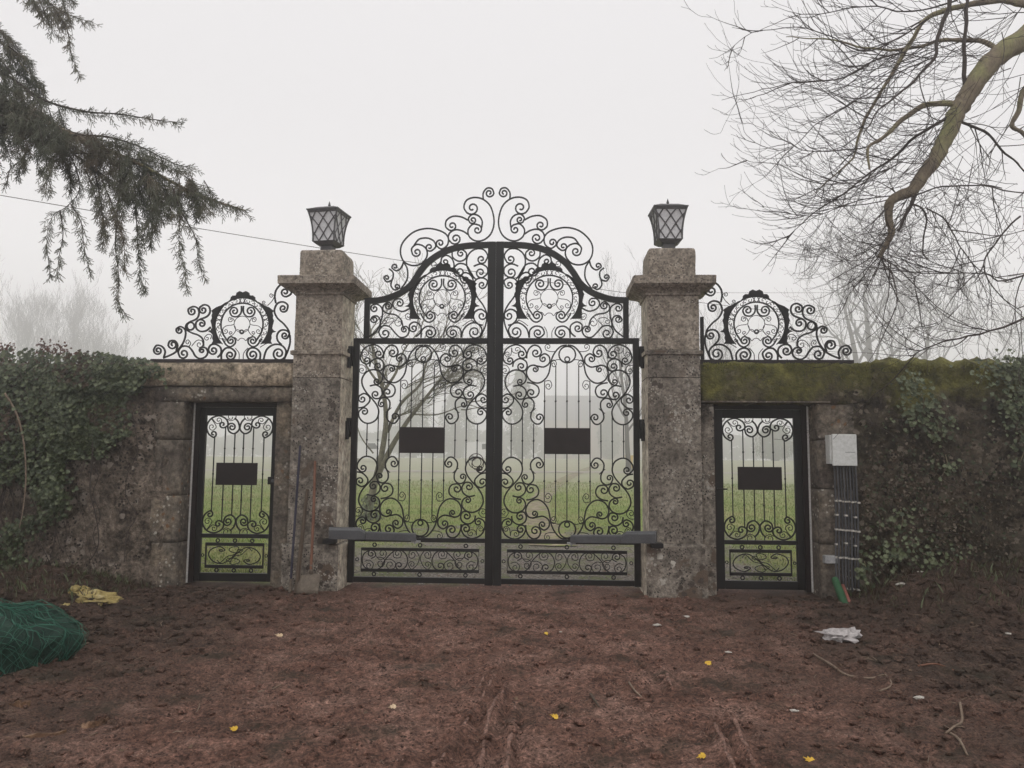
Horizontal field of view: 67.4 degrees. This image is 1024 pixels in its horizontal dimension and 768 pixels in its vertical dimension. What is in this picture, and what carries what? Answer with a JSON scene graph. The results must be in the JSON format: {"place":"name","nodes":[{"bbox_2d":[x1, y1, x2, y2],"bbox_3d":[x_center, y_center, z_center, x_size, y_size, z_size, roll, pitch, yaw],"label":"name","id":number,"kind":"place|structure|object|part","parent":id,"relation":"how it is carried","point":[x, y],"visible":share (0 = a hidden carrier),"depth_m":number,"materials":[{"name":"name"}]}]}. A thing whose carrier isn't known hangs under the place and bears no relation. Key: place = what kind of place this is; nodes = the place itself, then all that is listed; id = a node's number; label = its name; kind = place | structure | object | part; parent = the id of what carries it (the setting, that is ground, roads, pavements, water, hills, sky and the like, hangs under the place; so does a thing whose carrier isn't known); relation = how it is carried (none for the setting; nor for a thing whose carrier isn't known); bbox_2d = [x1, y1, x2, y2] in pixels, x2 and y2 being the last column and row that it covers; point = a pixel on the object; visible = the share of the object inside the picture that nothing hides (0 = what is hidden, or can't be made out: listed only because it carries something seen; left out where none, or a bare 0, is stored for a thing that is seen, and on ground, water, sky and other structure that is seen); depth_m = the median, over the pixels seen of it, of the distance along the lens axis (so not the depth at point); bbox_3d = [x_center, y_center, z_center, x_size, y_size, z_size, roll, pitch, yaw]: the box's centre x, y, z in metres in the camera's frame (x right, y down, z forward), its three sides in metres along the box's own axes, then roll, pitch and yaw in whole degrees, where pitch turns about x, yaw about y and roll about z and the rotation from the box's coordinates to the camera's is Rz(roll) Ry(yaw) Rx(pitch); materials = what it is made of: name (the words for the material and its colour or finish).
{"place":"outdoors","nodes":[
{"label":"outdoors","id":0,"kind":"place"},
{"bbox_2d":[201,478,796,580],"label":"grass","id":1,"kind":"structure","parent":0,"point":[235,498],"depth_m":23.23,"materials":[{"name":"green plant"}]},
{"bbox_2d":[201,522,796,589],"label":"gravel","id":2,"kind":"structure","parent":0,"point":[551,576],"depth_m":11.58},
{"bbox_2d":[205,469,793,473],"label":"field track","id":3,"kind":"structure","parent":0,"point":[506,471],"depth_m":56.01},
{"bbox_2d":[0,456,1023,767],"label":"ground","id":4,"kind":"structure","parent":0,"point":[722,680],"depth_m":5.55,"materials":[{"name":"red soil"}]},
{"bbox_2d":[2,700,30,707],"bbox_3d":[-3.016,1.937,4.640,0.184,0.052,0.082,3,-6,-26],"label":"rotten board","id":5,"kind":"object","parent":4,"relation":"on","point":[19,703],"visible":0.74,"depth_m":4.64,"materials":[{"name":"orange wood"}]},
{"bbox_2d":[6,729,65,737],"bbox_3d":[-2.609,1.913,4.168,0.331,0.049,0.059,4,-6,-32],"label":"rotten board","id":6,"kind":"object","parent":4,"relation":"on","point":[38,734],"visible":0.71,"depth_m":4.19,"materials":[{"name":"orange wood"}]},
{"bbox_2d":[0,258,72,363],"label":"bare tree","id":7,"kind":"object","parent":4,"relation":"on","point":[17,328],"visible":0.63,"depth_m":135.86,"materials":[{"name":"grey plant"}]},
{"bbox_2d":[0,598,88,676],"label":"garden netting","id":8,"kind":"object","parent":4,"relation":"on","point":[33,633],"visible":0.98,"depth_m":5.63,"materials":[{"name":"green plastic"}]},
{"bbox_2d":[12,260,105,362],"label":"bare tree","id":9,"kind":"object","parent":4,"relation":"on","point":[72,325],"visible":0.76,"depth_m":138.96,"materials":[{"name":"grey plant"}]},
{"bbox_2d":[68,585,122,605],"bbox_3d":[-4.453,2.233,8.108,0.794,0.171,0.383,-2,-6,24],"label":"foam lump","id":10,"kind":"object","parent":4,"relation":"on","point":[101,597],"visible":0.94,"depth_m":7.99,"materials":[{"name":"yellow plastic"}]},
{"bbox_2d":[81,717,109,728],"bbox_3d":[-2.368,1.929,4.370,0.048,0.047,0.153,-4,-7,39],"label":"rotten board","id":11,"kind":"object","parent":4,"relation":"on","point":[94,723],"visible":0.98,"depth_m":4.35,"materials":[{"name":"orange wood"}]},
{"bbox_2d":[51,294,140,361],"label":"bare tree","id":12,"kind":"object","parent":4,"relation":"on","point":[105,346],"visible":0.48,"depth_m":144.71,"materials":[{"name":"grey plant"}]},
{"bbox_2d":[0,0,254,322],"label":"conifer","id":13,"kind":"object","parent":4,"relation":"on","point":[40,130],"visible":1,"depth_m":6.47,"materials":[{"name":"green plant"}]},
{"bbox_2d":[0,362,293,587],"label":"wall","id":14,"kind":"structure","parent":4,"relation":"on","point":[158,486],"depth_m":9.18,"materials":[{"name":"stone"}]},
{"bbox_2d":[0,338,83,363],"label":"shrub","id":15,"kind":"object","parent":14,"relation":"on","point":[45,348],"visible":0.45,"depth_m":9.64,"materials":[{"name":"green plant"}]},
{"bbox_2d":[0,347,171,570],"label":"ivy","id":16,"kind":"object","parent":14,"relation":"attached to","point":[101,392],"visible":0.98,"depth_m":9.06,"materials":[{"name":"green plant"}]},
{"bbox_2d":[4,393,26,527],"bbox_3d":[-5.774,0.880,8.900,0.344,1.563,0.025,0,-6,3],"label":"bramble cane","id":17,"kind":"object","parent":16,"relation":"attached to","point":[15,411],"visible":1,"depth_m":8.90,"materials":[{"name":"brown plant"}]},
{"bbox_2d":[150,285,292,362],"bbox_3d":[-3.536,-0.745,9.454,1.797,1.011,0.050,0,-6,3],"label":"scrollwork panel","id":18,"kind":"object","parent":14,"relation":"on","point":[240,295],"visible":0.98,"depth_m":9.43,"materials":[{"name":"black metal"}]},
{"bbox_2d":[186,403,276,582],"bbox_3d":[-3.366,1.318,9.382,1.145,2.184,0.150,0,-6,3],"label":"iron door","id":19,"kind":"structure","parent":14,"relation":"attached to","point":[234,473],"depth_m":9.40,"materials":[{"name":"black metal"}]},
{"bbox_2d":[229,726,237,730],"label":"fallen leaf","id":20,"kind":"object","parent":4,"relation":"on","point":[233,728],"visible":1,"depth_m":4.31,"materials":[{"name":"yellow plant"}]},
{"bbox_2d":[288,445,300,592],"bbox_3d":[-2.494,1.539,8.829,0.044,1.666,0.213,0,-6,3],"label":"digging bar","id":21,"kind":"object","parent":4,"relation":"on","point":[293,538],"visible":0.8,"depth_m":8.81,"materials":[{"name":"metal"}]},
{"bbox_2d":[294,489,308,592],"bbox_3d":[-2.403,1.791,8.771,0.054,1.164,0.280,0,-6,4],"label":"wooden stake","id":22,"kind":"object","parent":4,"relation":"on","point":[299,559],"visible":0.84,"depth_m":8.75,"materials":[{"name":"brown wood"}]},
{"bbox_2d":[296,461,320,593],"bbox_3d":[-2.278,1.621,8.763,0.267,1.479,0.310,0,-6,3],"label":"shovel","id":23,"kind":"object","parent":4,"relation":"on","point":[308,583],"visible":0.98,"depth_m":8.66,"materials":[{"name":"metal"}]},
{"bbox_2d":[278,250,371,590],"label":"stone pillar","id":24,"kind":"structure","parent":4,"relation":"on","point":[328,289],"depth_m":9.07,"materials":[{"name":"grey stone"}]},
{"bbox_2d":[306,201,350,249],"bbox_3d":[-2.285,-1.943,9.581,0.418,0.687,0.418,-1,-6,12],"label":"pillar lamp","id":25,"kind":"object","parent":24,"relation":"on","point":[329,223],"visible":0.99,"depth_m":9.45,"materials":[{"name":"grey metal"}]},
{"bbox_2d":[322,527,420,543],"bbox_3d":[-1.621,1.767,8.960,1.145,0.214,0.204,2,-6,-16],"label":"gate opener","id":26,"kind":"object","parent":24,"relation":"attached to","point":[353,533],"visible":1,"depth_m":8.85,"materials":[{"name":"grey plastic"}]},
{"bbox_2d":[345,187,495,585],"bbox_3d":[-1.111,-0.040,9.352,1.798,4.866,0.139,0,-6,3],"label":"gate leaf","id":27,"kind":"object","parent":24,"relation":"attached to","point":[422,439],"visible":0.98,"depth_m":9.35,"materials":[{"name":"black metal"}]},
{"bbox_2d":[468,453,483,470],"bbox_3d":[-0.431,0.940,9.229,0.195,0.216,0.053,0,-6,3],"label":"wire coil","id":28,"kind":"object","parent":27,"relation":"hanging from","point":[477,469],"visible":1,"depth_m":9.23,"materials":[{"name":"brown metal"}]},
{"bbox_2d":[357,441,391,460],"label":"parked van","id":29,"kind":"object","parent":4,"relation":"on","point":[361,449],"visible":0.27,"depth_m":80.90,"materials":[{"name":"white paint"}]},
{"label":"window","id":30,"kind":"part","parent":29,"relation":"part of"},
{"bbox_2d":[393,383,431,457],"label":"evergreen tree","id":31,"kind":"object","parent":4,"relation":"on","point":[415,419],"visible":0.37,"depth_m":188.97,"materials":[{"name":"grey plant"}]},
{"bbox_2d":[354,253,524,520],"bbox_3d":[-2.233,0.035,19.168,5.200,6.869,2.866,0,-6,3],"label":"orchard tree","id":32,"kind":"object","parent":4,"relation":"on","point":[382,458],"visible":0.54,"depth_m":19.16,"materials":[{"name":"grey plant"}]},
{"bbox_2d":[437,391,479,457],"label":"evergreen tree","id":33,"kind":"object","parent":4,"relation":"on","point":[459,445],"visible":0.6,"depth_m":197.79,"materials":[{"name":"grey plant"}]},
{"bbox_2d":[464,442,485,460],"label":"parked van","id":34,"kind":"object","parent":4,"relation":"on","point":[471,448],"visible":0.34,"depth_m":86.36,"materials":[{"name":"white paint"}]},
{"bbox_2d":[206,421,792,460],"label":"wood","id":35,"kind":"object","parent":4,"relation":"on","point":[538,438],"visible":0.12,"depth_m":244.28,"materials":[{"name":"grey plant"}]},
{"bbox_2d":[0,549,1023,612],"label":"weeds","id":36,"kind":"object","parent":4,"relation":"on","point":[115,579],"visible":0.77,"depth_m":8.35,"materials":[{"name":"green plant"}]},
{"bbox_2d":[5,571,1020,763],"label":"root litter","id":37,"kind":"object","parent":4,"relation":"on","point":[689,635],"visible":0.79,"depth_m":5.80,"materials":[{"name":"brown wood"}]},
{"bbox_2d":[504,371,538,458],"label":"evergreen tree","id":38,"kind":"object","parent":4,"relation":"on","point":[517,447],"visible":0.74,"depth_m":158.13,"materials":[{"name":"grey plant"}]},
{"bbox_2d":[21,521,1023,767],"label":"leaf litter","id":39,"kind":"object","parent":4,"relation":"on","point":[191,746],"visible":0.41,"depth_m":6.53,"materials":[{"name":"brown plant"}]},
{"bbox_2d":[542,396,641,458],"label":"farmhouse","id":40,"kind":"object","parent":4,"relation":"on","point":[572,412],"visible":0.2,"depth_m":223.92,"materials":[{"name":"white paint"}]},
{"bbox_2d":[431,658,755,767],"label":"tyre marks","id":41,"kind":"object","parent":4,"relation":"on","point":[510,737],"visible":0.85,"depth_m":4.18,"materials":[{"name":"soil"}]},
{"bbox_2d":[589,693,599,706],"bbox_3d":[0.521,2.007,4.889,0.024,0.041,0.291,1,-6,-4],"label":"twig","id":42,"kind":"object","parent":4,"relation":"on","point":[593,698],"visible":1,"depth_m":4.84,"materials":[{"name":"wood"}]},
{"bbox_2d":[569,243,643,471],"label":"bare tree","id":43,"kind":"object","parent":4,"relation":"on","point":[627,430],"visible":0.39,"depth_m":56.95,"materials":[{"name":"grey plant"}]},
{"bbox_2d":[596,411,622,458],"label":"evergreen tree","id":44,"kind":"object","parent":4,"relation":"on","point":[606,436],"visible":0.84,"depth_m":181.56,"materials":[{"name":"grey plant"}]},
{"bbox_2d":[628,681,644,699],"bbox_3d":[0.815,2.035,5.095,0.038,0.058,0.234,2,-6,-16],"label":"twig","id":45,"kind":"object","parent":4,"relation":"on","point":[630,684],"visible":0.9,"depth_m":5.08,"materials":[{"name":"brown wood"}]},
{"bbox_2d":[626,248,715,598],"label":"stone pillar","id":46,"kind":"structure","parent":4,"relation":"on","point":[668,288],"depth_m":8.85,"materials":[{"name":"grey stone"}]},
{"bbox_2d":[493,187,644,586],"bbox_3d":[0.688,-0.035,9.266,1.798,4.866,0.139,0,-6,3],"label":"gate leaf","id":47,"kind":"object","parent":46,"relation":"attached to","point":[566,440],"visible":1,"depth_m":9.26,"materials":[{"name":"black metal"}]},
{"bbox_2d":[567,531,663,547],"bbox_3d":[1.166,1.775,8.827,1.159,0.211,0.202,-2,-6,21],"label":"gate opener","id":48,"kind":"object","parent":46,"relation":"attached to","point":[650,537],"visible":1,"depth_m":8.69,"materials":[{"name":"grey plastic"}]},
{"bbox_2d":[648,199,688,247],"bbox_3d":[1.905,-1.929,9.380,0.418,0.687,0.418,0,-6,0],"label":"pillar lamp","id":49,"kind":"object","parent":46,"relation":"on","point":[667,221],"visible":1,"depth_m":9.23,"materials":[{"name":"grey metal"}]},
{"bbox_2d":[696,752,705,758],"bbox_3d":[0.975,1.912,3.951,0.044,0.022,0.038,-4,-7,40],"label":"fallen leaf","id":50,"kind":"object","parent":4,"relation":"on","point":[702,755],"visible":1,"depth_m":3.95,"materials":[{"name":"yellow plant"}]},
{"bbox_2d":[699,298,761,422],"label":"bare tree","id":51,"kind":"object","parent":4,"relation":"on","point":[725,355],"visible":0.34,"depth_m":63.31,"materials":[{"name":"grey plant"}]},
{"bbox_2d":[751,424,792,460],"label":"shrub","id":52,"kind":"object","parent":4,"relation":"on","point":[778,451],"visible":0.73,"depth_m":125.36,"materials":[{"name":"grey plant"}]},
{"bbox_2d":[804,756,814,761],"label":"fallen leaf","id":53,"kind":"object","parent":4,"relation":"on","point":[808,759],"visible":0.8,"depth_m":3.98,"materials":[{"name":"yellow plant"}]},
{"bbox_2d":[815,627,862,642],"bbox_3d":[2.835,2.161,6.643,0.407,0.126,0.272,0,-6,3],"label":"plastic bag","id":54,"kind":"object","parent":4,"relation":"on","point":[851,634],"visible":0.99,"depth_m":6.57,"materials":[{"name":"white plastic"}]},
{"bbox_2d":[831,577,847,603],"bbox_3d":[3.552,2.255,8.318,0.085,0.285,0.393,0,-6,7],"label":"green pipe","id":55,"kind":"object","parent":4,"relation":"on","point":[840,592],"visible":0.84,"depth_m":8.29,"materials":[{"name":"green plastic"}]},
{"bbox_2d":[841,584,850,601],"bbox_3d":[3.640,2.296,8.361,0.048,0.190,0.330,-1,-6,12],"label":"red pipe","id":56,"kind":"object","parent":4,"relation":"on","point":[846,593],"visible":0.54,"depth_m":8.36,"materials":[{"name":"red plastic"}]},
{"bbox_2d":[813,653,891,691],"bbox_3d":[2.530,2.096,5.608,0.333,0.050,1.028,0,-6,3],"label":"twig","id":57,"kind":"object","parent":4,"relation":"on","point":[832,665],"visible":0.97,"depth_m":5.53,"materials":[{"name":"brown wood"}]},
{"bbox_2d":[683,0,1023,476],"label":"overhanging tree","id":58,"kind":"object","parent":4,"relation":"on","point":[994,59],"visible":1,"depth_m":7.36,"materials":[{"name":"grey plant"}]},
{"bbox_2d":[700,357,1023,598],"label":"wall","id":59,"kind":"structure","parent":4,"relation":"on","point":[837,401],"depth_m":8.78,"materials":[{"name":"grey stone"}]},
{"bbox_2d":[713,405,813,591],"bbox_3d":[2.942,1.337,9.090,1.150,2.184,0.131,0,-6,3],"label":"iron door","id":60,"kind":"structure","parent":59,"relation":"attached to","point":[763,478],"depth_m":9.09,"materials":[{"name":"black metal"}]},
{"bbox_2d":[700,282,853,363],"bbox_3d":[3.126,-0.726,9.136,1.797,1.011,0.050,0,-6,3],"label":"scrollwork panel","id":61,"kind":"object","parent":59,"relation":"on","point":[784,310],"visible":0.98,"depth_m":9.13,"materials":[{"name":"black metal"}]},
{"bbox_2d":[822,555,837,563],"bbox_3d":[3.588,1.977,8.666,0.150,0.090,0.110,0,-6,3],"label":"junction box","id":62,"kind":"object","parent":59,"relation":"attached to","point":[828,559],"visible":0.96,"depth_m":8.61,"materials":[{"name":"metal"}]},
{"bbox_2d":[833,466,838,576],"bbox_3d":[3.652,1.590,8.674,0.063,1.407,0.097,0,-6,3],"label":"cable","id":63,"kind":"object","parent":59,"relation":"attached to","point":[836,515],"visible":0.73,"depth_m":8.66,"materials":[{"name":"grey plastic"}]},
{"bbox_2d":[836,466,841,580],"bbox_3d":[3.675,1.600,8.652,0.068,1.429,0.097,0,-6,3],"label":"cable","id":64,"kind":"object","parent":59,"relation":"attached to","point":[839,501],"visible":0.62,"depth_m":8.64,"materials":[{"name":"grey plastic"}]},
{"bbox_2d":[825,434,856,465],"bbox_3d":[3.735,0.750,8.729,0.286,0.356,0.208,0,-6,3],"label":"electrical box","id":65,"kind":"object","parent":59,"relation":"attached to","point":[841,449],"visible":0.99,"depth_m":8.63,"materials":[{"name":"plastic"}]},
{"bbox_2d":[839,466,844,584],"bbox_3d":[3.721,1.591,8.671,0.063,1.410,0.097,0,-6,3],"label":"cable","id":66,"kind":"object","parent":59,"relation":"attached to","point":[842,556],"visible":0.77,"depth_m":8.65,"materials":[{"name":"grey plastic"}]},
{"bbox_2d":[842,466,847,589],"bbox_3d":[3.743,1.589,8.650,0.071,1.410,0.097,0,-6,3],"label":"cable","id":67,"kind":"object","parent":59,"relation":"attached to","point":[845,520],"visible":0.78,"depth_m":8.63,"materials":[{"name":"grey plastic"}]},
{"bbox_2d":[845,466,850,589],"bbox_3d":[3.786,1.595,8.667,0.070,1.420,0.098,0,-6,3],"label":"cable","id":68,"kind":"object","parent":59,"relation":"attached to","point":[849,530],"visible":0.82,"depth_m":8.64,"materials":[{"name":"grey plastic"}]},
{"bbox_2d":[848,466,853,591],"bbox_3d":[3.813,1.600,8.646,0.068,1.432,0.097,0,-6,3],"label":"cable","id":69,"kind":"object","parent":59,"relation":"attached to","point":[852,531],"visible":0.81,"depth_m":8.62,"materials":[{"name":"grey plastic"}]},
{"bbox_2d":[851,466,856,589],"bbox_3d":[3.854,1.596,8.664,0.073,1.420,0.097,0,-6,3],"label":"cable","id":70,"kind":"object","parent":59,"relation":"attached to","point":[854,517],"visible":0.84,"depth_m":8.64,"materials":[{"name":"grey plastic"}]},
{"bbox_2d":[703,362,1010,389],"bbox_3d":[5.258,-0.065,9.007,6.064,0.336,0.555,0,-6,3],"label":"moss","id":71,"kind":"object","parent":59,"relation":"on","point":[862,365],"visible":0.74,"depth_m":8.83,"materials":[{"name":"green plant"}]},
{"bbox_2d":[854,466,860,590],"bbox_3d":[3.882,1.594,8.643,0.067,1.423,0.098,0,-6,3],"label":"cable","id":72,"kind":"object","parent":59,"relation":"attached to","point":[858,532],"visible":0.76,"depth_m":8.63,"materials":[{"name":"grey plastic"}]},
{"bbox_2d":[854,507,982,587],"bbox_3d":[4.465,1.806,8.508,1.388,0.887,0.166,0,-6,3],"label":"ivy patch","id":73,"kind":"object","parent":59,"relation":"attached to","point":[884,557],"visible":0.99,"depth_m":8.49,"materials":[{"name":"green plant"}]},
{"bbox_2d":[889,505,959,534],"bbox_3d":[4.619,1.517,8.610,0.770,0.333,0.022,0,-6,4],"label":"root","id":74,"kind":"object","parent":59,"relation":"attached to","point":[927,530],"visible":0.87,"depth_m":8.58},
{"bbox_2d":[888,369,975,487],"bbox_3d":[4.698,0.496,8.626,0.922,1.340,0.162,0,-6,3],"label":"ivy patch","id":75,"kind":"object","parent":59,"relation":"attached to","point":[917,405],"visible":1,"depth_m":8.62,"materials":[{"name":"green plant"}]},
{"bbox_2d":[859,387,1023,589],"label":"ivy","id":76,"kind":"object","parent":59,"relation":"attached to","point":[958,492],"visible":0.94,"depth_m":8.62,"materials":[{"name":"green plant"}]},
{"bbox_2d":[949,348,1023,478],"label":"ivy patch","id":77,"kind":"object","parent":59,"relation":"attached to","point":[1007,368],"visible":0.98,"depth_m":8.60,"materials":[{"name":"green plant"}]},
{"bbox_2d":[791,181,951,361],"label":"bare tree","id":78,"kind":"object","parent":4,"relation":"on","point":[868,355],"visible":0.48,"depth_m":92.89,"materials":[{"name":"grey plant"}]},
{"bbox_2d":[770,182,992,362],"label":"bare tree","id":79,"kind":"object","parent":4,"relation":"on","point":[856,359],"visible":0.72,"depth_m":88.46,"materials":[{"name":"grey plant"}]},
{"bbox_2d":[839,209,1017,361],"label":"bare tree","id":80,"kind":"object","parent":4,"relation":"on","point":[940,331],"visible":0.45,"depth_m":95.89,"materials":[{"name":"grey plant"}]},
{"bbox_2d":[917,663,953,670],"bbox_3d":[3.118,2.078,5.664,0.241,0.024,0.103,-2,-6,21],"label":"twig","id":81,"kind":"object","parent":4,"relation":"on","point":[926,664],"visible":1,"depth_m":5.68,"materials":[{"name":"brown wood"}]},
{"bbox_2d":[945,701,963,733],"bbox_3d":[2.645,1.982,4.563,0.058,0.056,0.542,-4,-7,37],"label":"twig","id":82,"kind":"object","parent":4,"relation":"on","point":[961,720],"visible":0.99,"depth_m":4.55,"materials":[{"name":"wood"}]},
{"bbox_2d":[948,732,967,755],"bbox_3d":[2.455,1.969,4.226,0.023,0.043,0.393,-1,-6,16],"label":"twig","id":83,"kind":"object","parent":4,"relation":"on","point":[958,738],"visible":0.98,"depth_m":4.20,"materials":[{"name":"brown wood"}]},
{"bbox_2d":[933,288,1023,361],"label":"bare tree","id":84,"kind":"object","parent":4,"relation":"on","point":[1007,320],"visible":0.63,"depth_m":92.06,"materials":[{"name":"grey plant"}]},
{"bbox_2d":[0,195,1023,334],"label":"overhead wire","id":85,"kind":"object","parent":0,"point":[435,265],"visible":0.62,"depth_m":22.64,"materials":[{"name":"black metal"}]},
{"bbox_2d":[0,0,1023,459],"label":"sky","id":86,"kind":"structure","parent":0,"point":[394,114],"materials":[{"name":"white"}]},
{"bbox_2d":[521,464,602,545],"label":"footpath","id":87,"kind":"structure","parent":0,"point":[539,507],"depth_m":21.34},
{"bbox_2d":[834,290,1023,292],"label":"overhead wire","id":88,"kind":"object","parent":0,"point":[886,292],"visible":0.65,"depth_m":50.03,"materials":[{"name":"grey metal"}]}
]}

